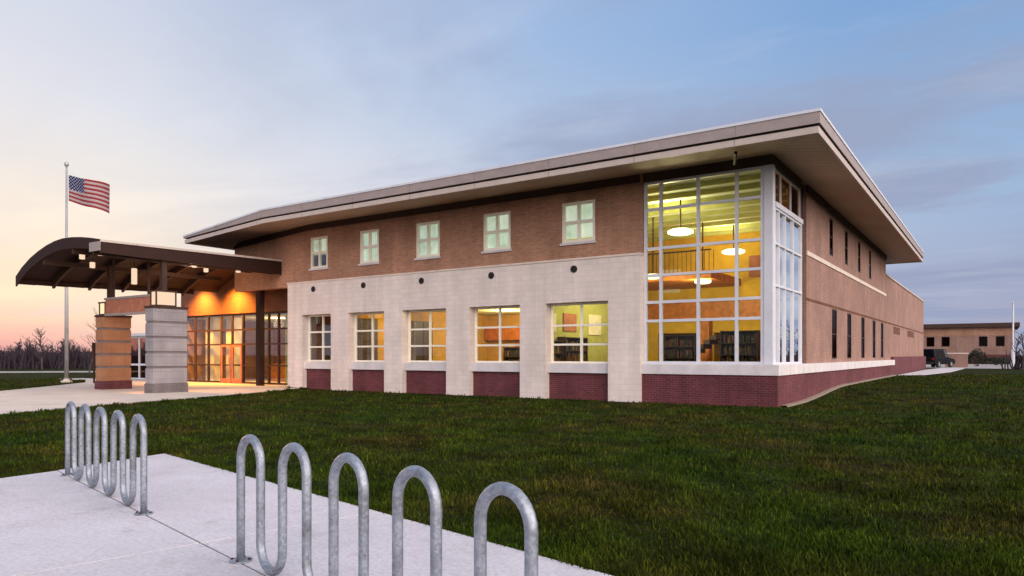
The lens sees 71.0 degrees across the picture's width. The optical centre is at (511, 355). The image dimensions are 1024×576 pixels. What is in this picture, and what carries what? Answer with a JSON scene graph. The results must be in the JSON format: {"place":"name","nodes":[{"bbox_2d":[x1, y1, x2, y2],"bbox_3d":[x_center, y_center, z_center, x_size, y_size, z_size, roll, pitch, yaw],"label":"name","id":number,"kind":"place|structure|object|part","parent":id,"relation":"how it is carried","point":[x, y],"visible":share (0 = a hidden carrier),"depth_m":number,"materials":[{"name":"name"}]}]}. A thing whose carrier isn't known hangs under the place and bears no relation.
{"place":"outdoors","nodes":[
{"label":"outdoors","id":0,"kind":"place"},
{"bbox_2d":[0,371,95,372],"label":"road","id":1,"kind":"structure","parent":0,"point":[39,371],"depth_m":69.55,"materials":[{"name":"grey asphalt"}]},
{"bbox_2d":[130,333,145,379],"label":"glazed link","id":2,"kind":"object","parent":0,"point":[137,354],"visible":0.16,"depth_m":45.97,"materials":[{"name":"metal"}]},
{"bbox_2d":[130,336,145,379],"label":"window","id":3,"kind":"structure","parent":2,"relation":"in","point":[138,352],"depth_m":45.97,"materials":[{"name":"metal"}]},
{"bbox_2d":[0,453,611,575],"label":"bicycle pavement","id":4,"kind":"structure","parent":0,"point":[53,523],"depth_m":6.28,"materials":[{"name":"concrete"}]},
{"bbox_2d":[60,401,152,515],"bbox_3d":[-4.688,1.087,8.172,0.170,1.005,3.275,0,0,-44],"label":"bicycle rack","id":5,"kind":"object","parent":4,"relation":"on","point":[77,474],"visible":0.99,"depth_m":8.02,"materials":[{"name":"metal"}]},
{"bbox_2d":[57,470,264,575],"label":"pavement joint","id":6,"kind":"object","parent":4,"relation":"on","point":[165,525],"visible":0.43,"depth_m":6.42,"materials":[{"name":"concrete"}]},
{"bbox_2d":[229,434,537,575],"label":"bicycle rack","id":7,"kind":"object","parent":4,"relation":"on","point":[517,496],"visible":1,"depth_m":4.21,"materials":[{"name":"metal"}]},
{"bbox_2d":[357,318,377,359],"bbox_3d":[-6.844,-0.101,33.556,0.520,3.199,1.100,0,0,34],"label":"cabinet","id":8,"kind":"object","parent":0,"point":[364,339],"visible":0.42,"depth_m":33.24,"materials":[{"name":"brown wood"}]},
{"bbox_3d":[-6.790,-0.100,33.188,0.019,3.100,0.490,0,0,34],"label":"door","id":9,"kind":"part","parent":8,"relation":"part of","materials":[{"name":"wood"}]},
{"bbox_3d":[-6.482,-0.100,33.644,0.019,3.100,0.490,0,0,34],"label":"door","id":10,"kind":"part","parent":8,"relation":"part of","materials":[{"name":"wood"}]},
{"bbox_2d":[411,321,432,360],"bbox_3d":[-4.130,-0.001,31.840,0.520,2.999,1.300,0,0,34],"label":"cabinet","id":11,"kind":"object","parent":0,"point":[419,337],"visible":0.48,"depth_m":31.54,"materials":[{"name":"brown wood"}]},
{"bbox_3d":[-4.104,0.000,31.430,0.019,2.900,0.590,0,0,34],"label":"door","id":12,"kind":"part","parent":11,"relation":"part of","materials":[{"name":"wood"}]},
{"bbox_3d":[-3.740,0.000,31.968,0.019,2.900,0.590,0,0,34],"label":"door","id":13,"kind":"part","parent":11,"relation":"part of","materials":[{"name":"brown wood"}]},
{"bbox_2d":[0,362,1023,575],"bbox_3d":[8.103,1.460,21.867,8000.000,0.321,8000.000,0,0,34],"label":"ground","id":14,"kind":"structure","parent":0,"point":[35,376],"depth_m":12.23,"materials":[{"name":"green plant"}]},
{"bbox_2d":[32,327,51,368],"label":"bare tree","id":15,"kind":"object","parent":14,"relation":"on","point":[41,347],"visible":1,"depth_m":82.05,"materials":[{"name":"brown plant"}]},
{"bbox_2d":[0,336,95,368],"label":"wood","id":16,"kind":"object","parent":14,"relation":"on","point":[18,357],"visible":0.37,"depth_m":85.11,"materials":[{"name":"brown plant"}]},
{"bbox_2d":[60,162,72,382],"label":"flagpole","id":17,"kind":"object","parent":14,"relation":"on","point":[66,379],"visible":0.89,"depth_m":41.65,"materials":[{"name":"metal"}]},
{"bbox_2d":[69,175,109,212],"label":"flag","id":18,"kind":"object","parent":17,"relation":"attached to","point":[90,193],"visible":1,"depth_m":41.73,"materials":[{"name":"fabric"}]},
{"bbox_2d":[82,307,96,373],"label":"bare tree","id":19,"kind":"object","parent":14,"relation":"on","point":[89,344],"visible":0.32,"depth_m":62.04,"materials":[{"name":"brown plant"}]},
{"bbox_2d":[0,378,297,413],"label":"entrance walk","id":20,"kind":"structure","parent":14,"relation":"on","point":[50,397],"depth_m":28.57,"materials":[{"name":"concrete"}]},
{"bbox_2d":[92,343,95,382],"bbox_3d":[-23.326,0.450,40.017,0.260,2.300,0.095,0,0,34],"label":"sign post","id":21,"kind":"object","parent":20,"relation":"on","point":[93,348],"visible":0.98,"depth_m":39.96,"materials":[{"name":"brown metal"}]},
{"bbox_2d":[94,314,131,389],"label":"stone pillar","id":22,"kind":"structure","parent":20,"relation":"on","point":[113,352],"depth_m":32.98,"materials":[{"name":"red brick"}]},
{"bbox_2d":[98,302,104,314],"bbox_3d":[-18.658,-2.150,33.132,0.610,0.580,0.610,0,0,34],"label":"lantern","id":23,"kind":"object","parent":22,"relation":"on","point":[101,308],"visible":0.45,"depth_m":32.95,"materials":[{"name":"white glass"}]},
{"bbox_2d":[144,305,187,392],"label":"stone pillar","id":24,"kind":"structure","parent":20,"relation":"on","point":[166,348],"depth_m":29.93,"materials":[{"name":"grey brick"}]},
{"bbox_2d":[104,258,149,315],"bbox_3d":[-16.710,-3.090,31.505,4.300,2.620,0.220,0,0,34],"label":"entrance sign","id":25,"kind":"object","parent":24,"relation":"attached to","point":[125,305],"visible":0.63,"depth_m":31.61,"materials":[{"name":"ceramic"}]},
{"bbox_2d":[149,290,177,306],"bbox_3d":[-14.644,-2.380,30.143,0.510,0.640,0.960,0,0,34],"label":"lantern","id":26,"kind":"object","parent":24,"relation":"on","point":[162,298],"visible":0.85,"depth_m":29.95,"materials":[{"name":"white glass"}]},
{"bbox_2d":[181,108,925,407],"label":"brick building","id":27,"kind":"structure","parent":14,"relation":"on","point":[533,260],"depth_m":28.44,"materials":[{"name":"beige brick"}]},
{"bbox_2d":[16,237,281,297],"bbox_3d":[-16.377,-3.705,34.280,7.540,2.510,10.088,0,0,34],"label":"entrance canopy","id":28,"kind":"object","parent":27,"relation":"attached to","point":[80,262],"visible":0.96,"depth_m":32.97,"materials":[{"name":"brown metal"}]},
{"bbox_2d":[131,260,136,283],"bbox_3d":[-17.143,-3.860,32.560,0.240,1.280,0.240,0,0,34],"label":"pendant lamp","id":29,"kind":"object","parent":28,"relation":"hanging from","point":[134,275],"visible":0.94,"depth_m":32.47,"materials":[{"name":"white glass"}]},
{"bbox_2d":[221,345,230,382],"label":"door","id":30,"kind":"structure","parent":27,"relation":"in","point":[223,380],"depth_m":40.05,"materials":[{"name":"wood"}]},
{"bbox_2d":[231,345,241,382],"bbox_3d":[-15.194,0.480,39.541,0.900,2.120,0.132,0,0,34],"label":"door","id":31,"kind":"structure","parent":27,"relation":"in","point":[232,380],"depth_m":39.55,"materials":[{"name":"wood"}]},
{"bbox_2d":[305,314,330,368],"bbox_3d":[-8.907,-0.631,33.613,1.974,2.532,0.380,0,0,34],"label":"window","id":32,"kind":"structure","parent":27,"relation":"in","point":[316,364],"depth_m":33.69,"materials":[{"name":"white metal"}]},
{"bbox_2d":[308,236,327,270],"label":"window","id":33,"kind":"structure","parent":27,"relation":"in","point":[319,245],"depth_m":33.73,"materials":[{"name":"white glass"}]},
{"bbox_2d":[351,312,383,369],"bbox_3d":[-6.236,-0.631,31.805,2.204,2.532,0.380,0,0,34],"label":"window","id":34,"kind":"structure","parent":27,"relation":"in","point":[372,364],"depth_m":31.86,"materials":[{"name":"white metal"}]},
{"bbox_2d":[358,229,379,265],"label":"window","id":35,"kind":"structure","parent":27,"relation":"in","point":[369,239],"depth_m":31.94,"materials":[{"name":"white glass"}]},
{"bbox_2d":[404,309,445,370],"bbox_3d":[-3.466,-0.631,29.929,2.394,2.532,0.380,0,0,34],"label":"window","id":36,"kind":"structure","parent":27,"relation":"in","point":[430,365],"depth_m":30.00,"materials":[{"name":"white metal"}]},
{"bbox_2d":[414,220,440,259],"bbox_3d":[-3.475,-4.780,29.970,1.400,1.560,0.278,0,0,34],"label":"window","id":37,"kind":"structure","parent":27,"relation":"in","point":[424,231],"depth_m":30.01,"materials":[{"name":"white glass"}]},
{"bbox_2d":[471,306,519,371],"bbox_3d":[-0.510,-0.631,27.928,2.394,2.532,0.380,0,0,34],"label":"window","id":38,"kind":"structure","parent":27,"relation":"in","point":[491,366],"depth_m":27.97,"materials":[{"name":"white metal"}]},
{"bbox_2d":[481,211,511,253],"bbox_3d":[-0.556,-4.780,27.994,1.410,1.560,0.278,0,0,34],"label":"window","id":39,"kind":"structure","parent":27,"relation":"in","point":[497,226],"depth_m":28.01,"materials":[{"name":"white glass"}]},
{"bbox_2d":[503,347,519,360],"bbox_3d":[0.763,0.548,34.928,2.600,1.900,0.400,0,0,34],"label":"bookcase","id":40,"kind":"object","parent":27,"relation":"on","point":[511,353],"visible":0.1,"depth_m":35.42,"materials":[{"name":"brown wood"}]},
{"bbox_2d":[554,340,562,360],"bbox_3d":[1.438,0.448,28.433,0.400,2.100,1.700,0,0,34],"label":"bookcase","id":41,"kind":"object","parent":27,"relation":"on","point":[558,353],"visible":0.07,"depth_m":28.94,"materials":[{"name":"brown wood"}]},
{"bbox_2d":[557,337,587,363],"bbox_3d":[2.559,0.373,30.089,0.400,2.250,1.900,0,0,34],"label":"bookcase","id":42,"kind":"object","parent":27,"relation":"on","point":[571,353],"visible":0.38,"depth_m":30.02,"materials":[{"name":"brown wood"}]},
{"bbox_2d":[548,302,607,372],"bbox_3d":[2.471,-0.631,25.910,2.534,2.532,0.380,0,0,34],"label":"window","id":43,"kind":"structure","parent":27,"relation":"in","point":[555,366],"depth_m":25.96,"materials":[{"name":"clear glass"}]},
{"bbox_2d":[560,199,595,245],"bbox_3d":[2.433,-4.780,25.970,1.470,1.560,0.278,0,0,34],"label":"window","id":44,"kind":"structure","parent":27,"relation":"in","point":[578,218],"depth_m":25.99,"materials":[{"name":"white glass"}]},
{"bbox_2d":[648,217,658,278],"bbox_3d":[6.001,-4.555,30.536,0.600,2.610,0.600,0,0,34],"label":"ceiling light","id":45,"kind":"object","parent":27,"relation":"hanging from","point":[653,250],"visible":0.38,"depth_m":30.51,"materials":[{"name":"white metal"}]},
{"bbox_2d":[664,335,695,360],"bbox_3d":[6.736,0.348,28.589,1.300,2.300,0.400,0,0,34],"label":"bookcase","id":46,"kind":"object","parent":27,"relation":"on","point":[679,347],"visible":0.5,"depth_m":28.58,"materials":[{"name":"black wood"}]},
{"bbox_2d":[668,200,693,235],"bbox_3d":[6.351,-5.205,27.038,0.960,1.310,0.960,0,0,34],"label":"ceiling light","id":47,"kind":"object","parent":27,"relation":"hanging from","point":[680,231],"visible":1,"depth_m":26.79,"materials":[{"name":"white glass"}]},
{"bbox_2d":[694,222,710,283],"bbox_3d":[8.394,-4.505,31.573,0.720,2.710,0.720,0,0,34],"label":"ceiling light","id":48,"kind":"object","parent":27,"relation":"hanging from","point":[704,281],"visible":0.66,"depth_m":31.52,"materials":[{"name":"white metal"}]},
{"bbox_2d":[722,225,744,254],"bbox_3d":[9.941,-5.205,32.216,1.000,1.310,1.000,0,0,34],"label":"ceiling light","id":49,"kind":"object","parent":27,"relation":"hanging from","point":[731,251],"visible":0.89,"depth_m":31.96,"materials":[{"name":"white glass"}]},
{"bbox_2d":[720,330,759,364],"bbox_3d":[9.236,0.248,29.070,1.500,2.500,0.400,0,0,34],"label":"bookcase","id":50,"kind":"object","parent":27,"relation":"on","point":[749,345],"visible":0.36,"depth_m":28.99,"materials":[{"name":"black wood"}]},
{"bbox_2d":[830,218,832,255],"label":"slit window","id":51,"kind":"structure","parent":27,"relation":"in","point":[831,221],"depth_m":30.07,"materials":[{"name":"black glass"}]},
{"bbox_2d":[832,309,836,358],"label":"slit window","id":52,"kind":"structure","parent":27,"relation":"in","point":[834,312],"depth_m":30.63,"materials":[{"name":"black glass"}]},
{"bbox_2d":[845,231,847,264],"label":"slit window","id":53,"kind":"structure","parent":27,"relation":"in","point":[846,233],"depth_m":33.06,"materials":[{"name":"black glass"}]},
{"bbox_2d":[847,313,850,357],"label":"slit window","id":54,"kind":"structure","parent":27,"relation":"in","point":[848,315],"depth_m":33.50,"materials":[{"name":"black glass"}]},
{"bbox_2d":[858,241,859,272],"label":"slit window","id":55,"kind":"structure","parent":27,"relation":"in","point":[858,241],"depth_m":36.00,"materials":[{"name":"black glass"}]},
{"bbox_2d":[861,317,864,357],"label":"slit window","id":56,"kind":"structure","parent":27,"relation":"in","point":[862,319],"depth_m":36.97,"materials":[{"name":"black glass"}]},
{"bbox_2d":[869,250,870,278],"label":"slit window","id":57,"kind":"structure","parent":27,"relation":"in","point":[869,250],"depth_m":38.98,"materials":[{"name":"black glass"}]},
{"bbox_2d":[873,320,874,357],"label":"slit window","id":58,"kind":"structure","parent":27,"relation":"in","point":[873,320],"depth_m":40.24,"materials":[{"name":"black glass"}]},
{"bbox_2d":[881,323,882,357],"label":"slit window","id":59,"kind":"structure","parent":27,"relation":"in","point":[881,323],"depth_m":43.15,"materials":[{"name":"black glass"}]},
{"bbox_2d":[781,375,896,406],"bbox_3d":[16.428,1.500,33.983,0.197,0.500,28.800,0,0,34],"label":"wall footing strip","id":60,"kind":"object","parent":14,"relation":"on","point":[820,394],"depth_m":27.39,"materials":[{"name":"brown concrete"}]},
{"bbox_2d":[924,322,1019,363],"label":"building","id":61,"kind":"structure","parent":14,"relation":"on","point":[991,339],"depth_m":107.39,"materials":[{"name":"beige brick"}]},
{"bbox_2d":[926,337,933,346],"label":"window","id":62,"kind":"structure","parent":61,"relation":"in","point":[929,340],"depth_m":110.75,"materials":[{"name":"black glass"}]},
{"bbox_2d":[941,337,949,346],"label":"window","id":63,"kind":"structure","parent":61,"relation":"in","point":[945,341],"depth_m":109.62,"materials":[{"name":"black glass"}]},
{"bbox_2d":[979,336,987,345],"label":"window","id":64,"kind":"structure","parent":61,"relation":"in","point":[983,340],"depth_m":106.89,"materials":[{"name":"black glass"}]},
{"bbox_2d":[996,336,1004,345],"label":"window","id":65,"kind":"structure","parent":61,"relation":"in","point":[1000,340],"depth_m":105.73,"materials":[{"name":"black glass"}]},
{"bbox_2d":[926,364,1020,368],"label":"car park","id":66,"kind":"structure","parent":14,"relation":"on","point":[987,366],"depth_m":81.78,"materials":[{"name":"grey asphalt"}]},
{"bbox_2d":[924,349,954,367],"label":"parked car","id":67,"kind":"object","parent":66,"relation":"on","point":[937,358],"visible":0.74,"depth_m":74.64,"materials":[{"name":"black paint"}]},
{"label":"rear window","id":68,"kind":"part","parent":67,"relation":"part of","materials":[{"name":"black glass"}]},
{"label":"side windows","id":69,"kind":"part","parent":67,"relation":"part of","materials":[{"name":"grey glass"}]},
{"bbox_2d":[945,353,968,366],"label":"brick screen wall","id":70,"kind":"structure","parent":66,"relation":"on","point":[961,359],"depth_m":77.80,"materials":[{"name":"beige brick"}]},
{"bbox_2d":[968,348,988,365],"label":"evergreen shrub","id":71,"kind":"object","parent":66,"relation":"on","point":[977,355],"visible":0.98,"depth_m":83.70,"materials":[{"name":"green plant"}]},
{"bbox_2d":[1011,302,1014,365],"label":"lamp pole","id":72,"kind":"object","parent":66,"relation":"on","point":[1013,355],"visible":0.82,"depth_m":73.92,"materials":[{"name":"metal"}]},
{"bbox_2d":[981,356,1010,364],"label":"evergreen shrub","id":73,"kind":"object","parent":14,"relation":"on","point":[995,361],"visible":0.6,"depth_m":91.48,"materials":[{"name":"green plant"}]},
{"bbox_2d":[999,331,1023,369],"bbox_3d":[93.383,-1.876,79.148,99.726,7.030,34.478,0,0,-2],"label":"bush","id":74,"kind":"object","parent":14,"relation":"on","point":[1019,357],"visible":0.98,"depth_m":64.10,"materials":[{"name":"plant"}]},
{"bbox_2d":[0,0,1023,354],"label":"sky","id":75,"kind":"structure","parent":0,"point":[195,115],"materials":[{"name":"blue"}]},
{"bbox_2d":[900,368,964,374],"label":"side path","id":76,"kind":"structure","parent":0,"point":[934,371],"depth_m":55.90,"materials":[{"name":"concrete"}]}
]}

